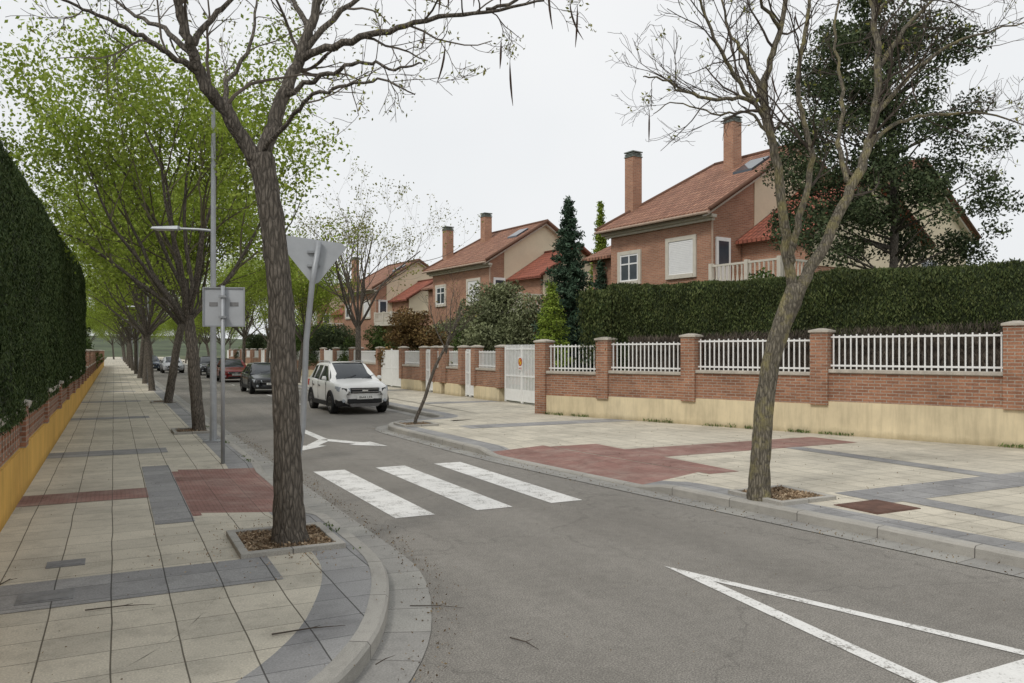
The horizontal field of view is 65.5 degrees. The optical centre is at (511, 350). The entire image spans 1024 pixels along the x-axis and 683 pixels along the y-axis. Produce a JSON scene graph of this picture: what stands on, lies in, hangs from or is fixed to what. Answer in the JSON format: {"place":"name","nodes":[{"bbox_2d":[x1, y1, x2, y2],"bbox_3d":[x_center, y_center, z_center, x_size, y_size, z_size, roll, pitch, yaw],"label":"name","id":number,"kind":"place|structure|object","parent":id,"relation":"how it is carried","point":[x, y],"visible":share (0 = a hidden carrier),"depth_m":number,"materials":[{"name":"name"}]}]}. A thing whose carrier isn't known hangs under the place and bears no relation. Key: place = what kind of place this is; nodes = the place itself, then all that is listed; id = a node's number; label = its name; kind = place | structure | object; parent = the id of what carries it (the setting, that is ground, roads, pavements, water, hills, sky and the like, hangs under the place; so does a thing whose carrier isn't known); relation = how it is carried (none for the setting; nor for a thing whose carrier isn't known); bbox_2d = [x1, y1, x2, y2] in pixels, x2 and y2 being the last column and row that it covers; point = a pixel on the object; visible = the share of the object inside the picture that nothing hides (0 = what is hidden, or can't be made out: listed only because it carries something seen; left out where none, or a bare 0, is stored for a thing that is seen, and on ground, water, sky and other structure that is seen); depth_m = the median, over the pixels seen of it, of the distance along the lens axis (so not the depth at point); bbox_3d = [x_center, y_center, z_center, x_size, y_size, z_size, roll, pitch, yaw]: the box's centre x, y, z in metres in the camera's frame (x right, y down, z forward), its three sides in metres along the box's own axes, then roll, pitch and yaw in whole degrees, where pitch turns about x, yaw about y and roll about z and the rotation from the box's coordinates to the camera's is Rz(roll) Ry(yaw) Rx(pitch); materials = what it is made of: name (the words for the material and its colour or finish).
{"place":"outdoors","nodes":[
{"label":"outdoors","id":0,"kind":"place"},
{"bbox_2d":[0,357,224,682],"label":"pavement","id":1,"kind":"structure","parent":0,"point":[34,540],"depth_m":7.53,"materials":[{"name":"tile"}]},
{"bbox_2d":[14,588,74,605],"bbox_3d":[-3.555,1.879,6.069,0.380,0.023,0.300,0,0,-27],"label":"manhole cover","id":2,"kind":"object","parent":1,"relation":"on","point":[44,596],"visible":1,"depth_m":6.05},
{"bbox_2d":[45,558,85,568],"bbox_3d":[-3.931,1.879,7.020,0.300,0.023,0.220,0,0,-27],"label":"manhole cover","id":3,"kind":"object","parent":1,"relation":"on","point":[64,563],"visible":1,"depth_m":6.99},
{"bbox_2d":[16,488,148,506],"bbox_3d":[-5.545,1.876,10.197,1.600,0.001,0.800,0,0,-27],"label":"paving band","id":4,"kind":"object","parent":1,"relation":"on","point":[50,499],"visible":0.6,"depth_m":10.17,"materials":[{"name":"tile"}]},
{"bbox_2d":[46,447,167,458],"bbox_3d":[-7.468,1.876,14.601,2.100,0.001,0.800,0,0,-27],"label":"paving band","id":5,"kind":"object","parent":1,"relation":"on","point":[105,452],"visible":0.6,"depth_m":14.66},
{"bbox_2d":[70,416,149,420],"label":"paving band","id":6,"kind":"object","parent":1,"relation":"on","point":[100,418],"visible":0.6,"depth_m":22.01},
{"bbox_2d":[0,556,283,613],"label":"paving band","id":7,"kind":"object","parent":1,"relation":"on","point":[104,587],"visible":1,"depth_m":6.44,"materials":[{"name":"tile"}]},
{"bbox_2d":[142,465,194,524],"bbox_3d":[-4.740,1.876,10.823,0.400,0.001,4.800,0,0,-27],"label":"paving band","id":8,"kind":"object","parent":1,"relation":"on","point":[168,503],"visible":1,"depth_m":10.17,"materials":[{"name":"tile"}]},
{"bbox_2d":[172,471,201,515],"bbox_3d":[-4.405,1.876,10.711,0.100,0.001,3.700,0,0,-27],"label":"paving band","id":9,"kind":"object","parent":1,"relation":"on","point":[190,502],"visible":1,"depth_m":10.31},
{"bbox_2d":[87,335,249,355],"bbox_3d":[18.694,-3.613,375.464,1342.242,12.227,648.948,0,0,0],"label":"hill","id":10,"kind":"structure","parent":0,"point":[162,347],"depth_m":385.45,"materials":[{"name":"plant"}]},
{"bbox_2d":[96,357,370,682],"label":"pavement edge","id":11,"kind":"object","parent":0,"point":[237,625],"visible":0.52,"depth_m":5.97,"materials":[{"name":"tile"}]},
{"bbox_2d":[91,311,125,362],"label":"tree","id":12,"kind":"object","parent":11,"relation":"on","point":[121,341],"visible":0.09,"depth_m":124.74,"materials":[{"name":"green plant"}]},
{"bbox_2d":[89,270,165,367],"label":"tree","id":13,"kind":"object","parent":11,"relation":"on","point":[124,316],"visible":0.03,"depth_m":85.74,"materials":[{"name":"green plant"}]},
{"bbox_2d":[84,264,171,373],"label":"tree","id":14,"kind":"object","parent":11,"relation":"on","point":[134,336],"visible":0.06,"depth_m":63.43,"materials":[{"name":"green plant"}]},
{"bbox_2d":[85,270,170,370],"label":"tree","id":15,"kind":"object","parent":11,"relation":"on","point":[129,338],"visible":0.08,"depth_m":74.53,"materials":[{"name":"green plant"}]},
{"bbox_2d":[69,215,219,383],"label":"tree","id":16,"kind":"object","parent":11,"relation":"on","point":[144,373],"visible":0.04,"depth_m":45.46,"materials":[{"name":"green plant"}]},
{"bbox_2d":[51,189,250,390],"bbox_3d":[-17.220,-3.198,36.863,9.495,10.287,8.167,0,0,0],"label":"tree","id":17,"kind":"object","parent":11,"relation":"on","point":[145,333],"visible":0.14,"depth_m":37.27,"materials":[{"name":"green plant"}]},
{"bbox_2d":[77,213,228,377],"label":"tree","id":18,"kind":"object","parent":11,"relation":"on","point":[140,369],"visible":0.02,"depth_m":54.30,"materials":[{"name":"green plant"}]},
{"bbox_2d":[23,116,307,402],"bbox_3d":[-11.840,-3.711,28.299,9.926,11.351,7.573,0,0,-30],"label":"tree","id":19,"kind":"object","parent":11,"relation":"on","point":[229,233],"visible":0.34,"depth_m":28.09,"materials":[{"name":"green plant"}]},
{"bbox_2d":[150,108,220,442],"bbox_3d":[-6.708,-1.610,16.438,1.406,7.020,0.320,0,0,0],"label":"street lamp","id":20,"kind":"object","parent":11,"relation":"on","point":[213,391],"visible":0.94,"depth_m":16.39,"materials":[{"name":"metal"}]},
{"bbox_2d":[171,427,209,434],"bbox_3d":[-7.446,1.848,18.469,0.800,0.084,1.100,0,0,-27],"label":"tree pit","id":21,"kind":"object","parent":11,"relation":"on","point":[178,431],"visible":0.82,"depth_m":18.14,"materials":[{"name":"concrete"}]},
{"bbox_2d":[0,0,395,430],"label":"tree","id":22,"kind":"object","parent":11,"relation":"on","point":[203,129],"visible":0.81,"depth_m":17.87,"materials":[{"name":"green plant"}]},
{"bbox_2d":[202,286,244,463],"bbox_3d":[-4.818,0.400,13.288,0.690,2.960,0.130,0,0,-4],"label":"traffic sign","id":23,"kind":"object","parent":11,"relation":"on","point":[223,307],"visible":1,"depth_m":13.31,"materials":[{"name":"metal"}]},
{"bbox_2d":[106,513,376,588],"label":"leaf litter","id":24,"kind":"object","parent":11,"relation":"on","point":[291,557],"visible":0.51,"depth_m":7.27,"materials":[{"name":"brown plant"}]},
{"bbox_2d":[226,522,345,558],"bbox_3d":[-2.247,1.845,7.848,0.960,0.089,1.050,0,0,-27],"label":"tree pit","id":25,"kind":"object","parent":11,"relation":"on","point":[250,543],"visible":0.68,"depth_m":7.62,"materials":[{"name":"concrete"}]},
{"bbox_2d":[6,0,595,545],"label":"tree","id":26,"kind":"object","parent":25,"relation":"in","point":[288,510],"visible":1,"depth_m":7.66,"materials":[{"name":"brown plant"}]},
{"bbox_2d":[286,235,345,454],"bbox_3d":[-2.493,0.219,9.963,0.819,3.332,0.104,0,0,-6],"label":"give way sign","id":27,"kind":"object","parent":11,"relation":"on","point":[314,260],"visible":0.8,"depth_m":9.97,"materials":[{"name":"metal"}]},
{"bbox_2d":[104,356,534,403],"bbox_3d":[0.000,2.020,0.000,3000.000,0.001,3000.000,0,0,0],"label":"ground","id":28,"kind":"structure","parent":0,"point":[180,357],"depth_m":233.48,"materials":[{"name":"concrete"}]},
{"bbox_2d":[0,380,63,531],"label":"garden wall","id":29,"kind":"structure","parent":28,"relation":"on","point":[27,445],"depth_m":10.47,"materials":[{"name":"paint"}]},
{"bbox_2d":[0,140,87,435],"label":"hedge","id":30,"kind":"object","parent":29,"relation":"on","point":[43,326],"visible":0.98,"depth_m":11.21,"materials":[{"name":"green plant"}]},
{"bbox_2d":[60,366,87,435],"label":"garden wall","id":31,"kind":"structure","parent":28,"relation":"on","point":[73,394],"depth_m":22.11,"materials":[{"name":"paint"}]},
{"bbox_2d":[85,349,94,393],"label":"garden wall","id":32,"kind":"structure","parent":28,"relation":"on","point":[89,356],"depth_m":39.47,"materials":[{"name":"red brick"}]},
{"bbox_2d":[234,333,267,358],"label":"shrub","id":33,"kind":"object","parent":28,"relation":"on","point":[258,341],"visible":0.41,"depth_m":92.14,"materials":[{"name":"green plant"}]},
{"bbox_2d":[155,383,388,682],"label":"kerb","id":34,"kind":"structure","parent":28,"relation":"on","point":[358,650],"depth_m":5.60,"materials":[{"name":"concrete"}]},
{"bbox_2d":[295,322,315,356],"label":"shrub","id":35,"kind":"object","parent":28,"relation":"on","point":[298,345],"visible":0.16,"depth_m":62.41,"materials":[{"name":"green plant"}]},
{"bbox_2d":[308,347,326,376],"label":"garden wall","id":36,"kind":"structure","parent":28,"relation":"on","point":[311,368],"depth_m":55.83,"materials":[{"name":"red brick"}]},
{"bbox_2d":[308,323,355,365],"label":"shrub","id":37,"kind":"object","parent":28,"relation":"on","point":[329,338],"visible":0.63,"depth_m":55.96,"materials":[{"name":"green plant"}]},
{"bbox_2d":[332,347,354,361],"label":"garden wall","id":38,"kind":"structure","parent":28,"relation":"on","point":[337,351],"depth_m":50.05,"materials":[{"name":"red brick"}]},
{"bbox_2d":[336,325,397,362],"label":"shrub","id":39,"kind":"object","parent":28,"relation":"on","point":[377,341],"visible":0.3,"depth_m":49.17,"materials":[{"name":"green plant"}]},
{"bbox_2d":[361,347,384,380],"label":"garden wall","id":40,"kind":"structure","parent":28,"relation":"on","point":[375,367],"depth_m":43.87,"materials":[{"name":"red brick"}]},
{"bbox_2d":[374,306,452,369],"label":"shrub","id":41,"kind":"object","parent":28,"relation":"on","point":[412,328],"visible":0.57,"depth_m":42.81,"materials":[{"name":"plant"}]},
{"bbox_2d":[398,346,429,390],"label":"garden wall","id":42,"kind":"structure","parent":28,"relation":"on","point":[412,374],"depth_m":38.05,"materials":[{"name":"red brick"}]},
{"bbox_2d":[381,349,400,386],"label":"gate","id":43,"kind":"structure","parent":42,"relation":"attached to","point":[390,371],"depth_m":41.28,"materials":[{"name":"white metal"}]},
{"bbox_2d":[429,346,444,393],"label":"garden wall","id":44,"kind":"structure","parent":28,"relation":"on","point":[438,384],"depth_m":35.10,"materials":[{"name":"red brick"}]},
{"bbox_2d":[426,349,432,390],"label":"gate","id":45,"kind":"structure","parent":44,"relation":"attached to","point":[428,367],"depth_m":36.32,"materials":[{"name":"white metal"}]},
{"bbox_2d":[411,317,466,352],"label":"shrub","id":46,"kind":"object","parent":28,"relation":"on","point":[442,328],"visible":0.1,"depth_m":47.34,"materials":[{"name":"green plant"}]},
{"bbox_2d":[441,345,469,396],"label":"garden wall","id":47,"kind":"structure","parent":28,"relation":"on","point":[453,378],"depth_m":33.35,"materials":[{"name":"red brick"}]},
{"bbox_2d":[470,345,505,400],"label":"garden wall","id":48,"kind":"structure","parent":28,"relation":"on","point":[487,383],"depth_m":30.32,"materials":[{"name":"red brick"}]},
{"bbox_2d":[465,349,473,396],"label":"gate","id":49,"kind":"structure","parent":48,"relation":"attached to","point":[469,389],"depth_m":32.22,"materials":[{"name":"white metal"}]},
{"bbox_2d":[505,344,534,402],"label":"gate","id":50,"kind":"structure","parent":48,"relation":"attached to","point":[521,393],"depth_m":28.16,"materials":[{"name":"white metal"}]},
{"bbox_2d":[446,280,545,373],"bbox_3d":[-0.545,-0.594,35.042,5.246,5.288,4.948,0,0,0],"label":"shrub","id":51,"kind":"object","parent":28,"relation":"on","point":[500,320],"visible":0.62,"depth_m":33.99,"materials":[{"name":"green plant"}]},
{"bbox_2d":[526,280,573,390],"bbox_3d":[1.403,-0.326,29.323,1.893,4.652,2.043,0,0,31],"label":"conifer tree","id":52,"kind":"object","parent":28,"relation":"on","point":[547,321],"visible":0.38,"depth_m":29.28,"materials":[{"name":"green plant"}]},
{"bbox_2d":[526,195,601,371],"bbox_3d":[2.310,-2.075,31.576,3.856,8.151,4.043,0,0,0],"label":"conifer tree","id":53,"kind":"object","parent":28,"relation":"on","point":[572,273],"visible":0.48,"depth_m":31.22,"materials":[{"name":"green plant"}]},
{"bbox_2d":[586,201,608,289],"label":"conifer tree","id":54,"kind":"object","parent":28,"relation":"on","point":[601,241],"visible":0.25,"depth_m":40.89,"materials":[{"name":"green plant"}]},
{"bbox_2d":[591,258,606,364],"bbox_3d":[4.162,-1.149,36.842,2.913,6.298,2.869,0,0,39],"label":"conifer tree","id":55,"kind":"object","parent":28,"relation":"on","point":[601,281],"visible":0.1,"depth_m":36.92,"materials":[{"name":"green plant"}]},
{"bbox_2d":[574,288,635,365],"bbox_3d":[2.615,-0.661,22.157,1.111,2.184,1.849,0,0,-38],"label":"shrub","id":56,"kind":"object","parent":28,"relation":"on","point":[590,298],"visible":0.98,"depth_m":22.38,"materials":[{"name":"green plant"}]},
{"bbox_2d":[582,115,935,288],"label":"house","id":57,"kind":"structure","parent":28,"relation":"on","point":[710,222],"depth_m":32.24,"materials":[{"name":"brick"}]},
{"bbox_2d":[617,249,640,283],"bbox_3d":[5.051,-3.575,34.413,0.100,1.470,1.470,0,0,-34],"label":"window","id":58,"kind":"structure","parent":57,"relation":"in","point":[628,262],"depth_m":34.38,"materials":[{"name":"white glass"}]},
{"bbox_2d":[665,234,696,279],"bbox_3d":[6.741,-3.725,31.866,0.100,1.670,1.670,0,0,-34],"label":"window","id":59,"kind":"structure","parent":57,"relation":"in","point":[680,252],"depth_m":31.84,"materials":[{"name":"white plastic"}]},
{"bbox_2d":[715,236,730,280],"bbox_3d":[8.207,-3.400,30.936,0.800,2.000,0.076,0,0,-34],"label":"door","id":60,"kind":"structure","parent":57,"relation":"in","point":[722,244],"depth_m":30.87,"materials":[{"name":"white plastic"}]},
{"bbox_2d":[748,267,774,278],"bbox_3d":[8.847,-0.366,26.404,3.343,4.831,2.912,0,0,40],"label":"shrub","id":61,"kind":"object","parent":28,"relation":"on","point":[767,274],"visible":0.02,"depth_m":26.52,"materials":[{"name":"green plant"}]},
{"bbox_2d":[533,321,1023,447],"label":"garden wall","id":62,"kind":"structure","parent":28,"relation":"on","point":[980,407],"depth_m":17.97,"materials":[{"name":"red brick"}]},
{"bbox_2d":[627,319,1022,371],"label":"heather screen","id":63,"kind":"object","parent":62,"relation":"attached to","point":[676,339],"visible":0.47,"depth_m":17.67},
{"bbox_2d":[602,257,1023,370],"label":"hedge","id":64,"kind":"object","parent":28,"relation":"on","point":[884,297],"visible":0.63,"depth_m":18.25,"materials":[{"name":"green plant"}]},
{"bbox_2d":[754,0,1023,268],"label":"evergreen tree","id":65,"kind":"object","parent":28,"relation":"on","point":[861,211],"visible":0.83,"depth_m":22.20,"materials":[{"name":"green plant"}]},
{"bbox_2d":[896,157,980,266],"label":"house","id":66,"kind":"structure","parent":28,"relation":"on","point":[965,224],"depth_m":35.58,"materials":[{"name":"paint"}]},
{"bbox_2d":[296,284,350,329],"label":"house","id":67,"kind":"structure","parent":0,"point":[341,310],"depth_m":87.04,"materials":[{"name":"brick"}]},
{"bbox_2d":[339,257,432,362],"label":"house","id":68,"kind":"structure","parent":0,"point":[384,307],"depth_m":67.99,"materials":[{"name":"brick"}]},
{"bbox_2d":[421,212,592,384],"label":"house","id":69,"kind":"structure","parent":0,"point":[522,254],"depth_m":48.55,"materials":[{"name":"brick"}]},
{"bbox_2d":[435,284,446,306],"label":"window","id":70,"kind":"structure","parent":69,"relation":"in","point":[440,292],"depth_m":51.49,"materials":[{"name":"white glass"}]},
{"bbox_2d":[466,277,480,305],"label":"window","id":71,"kind":"structure","parent":69,"relation":"in","point":[472,281],"depth_m":48.30,"materials":[{"name":"white plastic"}]},
{"bbox_2d":[0,0,1023,338],"label":"sky","id":72,"kind":"structure","parent":0,"point":[563,132],"materials":[{"name":"white"}]},
{"bbox_2d":[95,357,1023,682],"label":"road","id":73,"kind":"structure","parent":0,"point":[621,621],"depth_m":6.81,"materials":[{"name":"asphalt"}]},
{"bbox_2d":[160,356,183,372],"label":"parked car","id":74,"kind":"object","parent":73,"relation":"on","point":[165,364],"visible":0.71,"depth_m":70.67,"materials":[{"name":"silver metal"}]},
{"bbox_2d":[199,356,209,374],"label":"parked car","id":75,"kind":"object","parent":73,"relation":"on","point":[204,361],"visible":0.16,"depth_m":64.66,"materials":[{"name":"black paint"}]},
{"bbox_2d":[217,359,245,381],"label":"parked car","id":76,"kind":"object","parent":73,"relation":"on","point":[234,368],"visible":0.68,"depth_m":50.78,"materials":[{"name":"red paint"}]},
{"bbox_2d":[240,362,271,393],"bbox_3d":[-11.886,1.283,38.305,1.988,1.435,4.206,0,0,-27],"label":"parked car","id":77,"kind":"object","parent":73,"relation":"on","point":[254,376],"visible":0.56,"depth_m":37.31,"materials":[{"name":"black paint"}]},
{"bbox_2d":[154,379,431,682],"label":"gutter","id":78,"kind":"object","parent":73,"relation":"on","point":[400,639],"visible":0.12,"depth_m":6.27,"materials":[{"name":"concrete"}]},
{"bbox_2d":[308,360,388,413],"bbox_3d":[-5.562,1.169,26.822,1.989,1.663,4.424,0,0,-27],"label":"parked car","id":79,"kind":"object","parent":73,"relation":"on","point":[334,386],"visible":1,"depth_m":25.62,"materials":[{"name":"white paint"}]},
{"bbox_2d":[327,439,385,445],"bbox_3d":[-3.410,1.993,17.290,0.656,0.001,2.045,0,0,-42],"label":"arrow marking","id":80,"kind":"object","parent":73,"relation":"on","point":[360,443],"visible":1,"depth_m":17.27,"materials":[{"name":"paint"}]},
{"bbox_2d":[315,470,432,517],"bbox_3d":[-2.106,1.995,11.413,0.560,0.001,4.100,0,0,-27],"label":"zebra crossing stripe","id":81,"kind":"object","parent":73,"relation":"on","point":[388,502],"visible":1,"depth_m":10.97,"materials":[{"name":"paint"}]},
{"bbox_2d":[376,466,511,509],"bbox_3d":[-1.158,1.995,11.887,0.560,0.001,4.100,0,0,-27],"label":"zebra crossing stripe","id":82,"kind":"object","parent":73,"relation":"on","point":[467,497],"visible":1,"depth_m":11.52,"materials":[{"name":"paint"}]},
{"bbox_2d":[435,462,580,502],"bbox_3d":[-0.219,1.995,12.357,0.540,0.001,4.100,0,0,-27],"label":"zebra crossing stripe","id":83,"kind":"object","parent":73,"relation":"on","point":[541,493],"visible":1,"depth_m":11.96,"materials":[{"name":"paint"}]},
{"bbox_2d":[159,359,1023,567],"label":"kerb","id":84,"kind":"structure","parent":73,"relation":"on","point":[1010,557],"depth_m":9.35,"materials":[{"name":"concrete"}]},
{"bbox_2d":[184,365,1023,577],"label":"gutter","id":85,"kind":"object","parent":73,"relation":"on","point":[963,560],"visible":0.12,"depth_m":9.62,"materials":[{"name":"concrete"}]},
{"bbox_2d":[228,428,1019,682],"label":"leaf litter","id":86,"kind":"object","parent":73,"relation":"on","point":[435,564],"visible":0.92,"depth_m":8.62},
{"bbox_2d":[666,566,1023,682],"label":"give way marking","id":87,"kind":"object","parent":73,"relation":"on","point":[1012,672],"visible":1,"depth_m":5.54,"materials":[{"name":"paint"}]},
{"bbox_2d":[158,357,1023,551],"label":"pavement","id":88,"kind":"structure","parent":0,"point":[807,470],"depth_m":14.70,"materials":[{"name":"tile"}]},
{"bbox_2d":[164,294,231,355],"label":"tree","id":89,"kind":"object","parent":88,"relation":"on","point":[205,341],"visible":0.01,"depth_m":88.02,"materials":[{"name":"green plant"}]},
{"bbox_2d":[195,289,260,357],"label":"tree","id":90,"kind":"object","parent":88,"relation":"on","point":[203,331],"visible":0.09,"depth_m":75.79,"materials":[{"name":"green plant"}]},
{"bbox_2d":[200,254,267,362],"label":"tree","id":91,"kind":"object","parent":88,"relation":"on","point":[244,334],"visible":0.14,"depth_m":65.40,"materials":[{"name":"green plant"}]},
{"bbox_2d":[216,243,329,361],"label":"tree","id":92,"kind":"object","parent":88,"relation":"on","point":[249,310],"visible":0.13,"depth_m":55.61,"materials":[{"name":"green plant"}]},
{"bbox_2d":[241,230,367,382],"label":"tree","id":93,"kind":"object","parent":88,"relation":"on","point":[319,297],"visible":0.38,"depth_m":45.95,"materials":[{"name":"green plant"}]},
{"bbox_2d":[281,158,486,362],"bbox_3d":[-6.322,-3.432,35.282,8.544,10.724,7.347,0,0,-22],"label":"tree","id":94,"kind":"object","parent":88,"relation":"on","point":[357,322],"visible":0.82,"depth_m":34.52,"materials":[{"name":"brown plant"}]},
{"bbox_2d":[393,421,438,426],"bbox_3d":[-2.427,1.851,20.126,0.900,0.079,0.900,0,0,-27],"label":"tree pit","id":95,"kind":"object","parent":88,"relation":"on","point":[417,424],"visible":0.98,"depth_m":19.96,"materials":[{"name":"concrete"}]},
{"bbox_2d":[413,270,479,423],"bbox_3d":[-1.523,-0.113,20.275,1.672,4.109,1.667,0,0,-42],"label":"tree","id":96,"kind":"object","parent":88,"relation":"on","point":[449,337],"visible":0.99,"depth_m":20.18,"materials":[{"name":"brown plant"}]},
{"bbox_2d":[462,419,634,427],"bbox_3d":[1.118,1.876,20.684,5.100,0.001,0.800,0,0,-27],"label":"paving band","id":97,"kind":"object","parent":88,"relation":"on","point":[540,423],"visible":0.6,"depth_m":20.50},
{"bbox_2d":[551,444,735,473],"bbox_3d":[2.145,1.876,13.986,1.053,0.001,4.100,0,0,-27],"label":"paving band","id":98,"kind":"object","parent":88,"relation":"on","point":[605,450],"visible":1,"depth_m":13.98,"materials":[{"name":"tile"}]},
{"bbox_2d":[627,437,855,456],"bbox_3d":[4.606,1.876,15.720,4.900,0.001,1.200,0,0,-27],"label":"paving band","id":99,"kind":"object","parent":88,"relation":"on","point":[665,451],"visible":1,"depth_m":15.58,"materials":[{"name":"tile"}]},
{"bbox_2d":[728,485,835,505],"bbox_3d":[3.464,1.845,10.257,0.930,0.089,0.950,0,0,-27],"label":"tree pit","id":100,"kind":"object","parent":88,"relation":"on","point":[782,495],"visible":0.73,"depth_m":10.08,"materials":[{"name":"concrete"}]},
{"bbox_2d":[543,412,1022,447],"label":"weeds","id":101,"kind":"object","parent":88,"relation":"on","point":[800,430],"visible":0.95,"depth_m":18.40,"materials":[{"name":"green plant"}]},
{"bbox_2d":[609,0,1023,501],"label":"tree","id":102,"kind":"object","parent":88,"relation":"on","point":[759,476],"visible":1,"depth_m":10.00,"materials":[{"name":"brown plant"}]},
{"bbox_2d":[834,499,920,514],"bbox_3d":[4.385,1.879,9.575,0.750,0.023,0.620,0,0,-27],"label":"manhole cover","id":103,"kind":"object","parent":88,"relation":"on","point":[876,506],"visible":1,"depth_m":9.54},
{"bbox_2d":[788,447,996,475],"bbox_3d":[6.328,1.876,13.729,0.400,0.001,3.900,0,0,-27],"label":"paving band","id":104,"kind":"object","parent":88,"relation":"on","point":[963,471],"visible":1,"depth_m":13.35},
{"bbox_2d":[836,472,1023,501],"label":"paving band","id":105,"kind":"object","parent":88,"relation":"on","point":[942,488],"visible":1,"depth_m":10.84,"materials":[{"name":"tile"}]},
{"bbox_2d":[905,498,1023,523],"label":"paving band","id":106,"kind":"object","parent":88,"relation":"on","point":[977,511],"visible":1,"depth_m":9.35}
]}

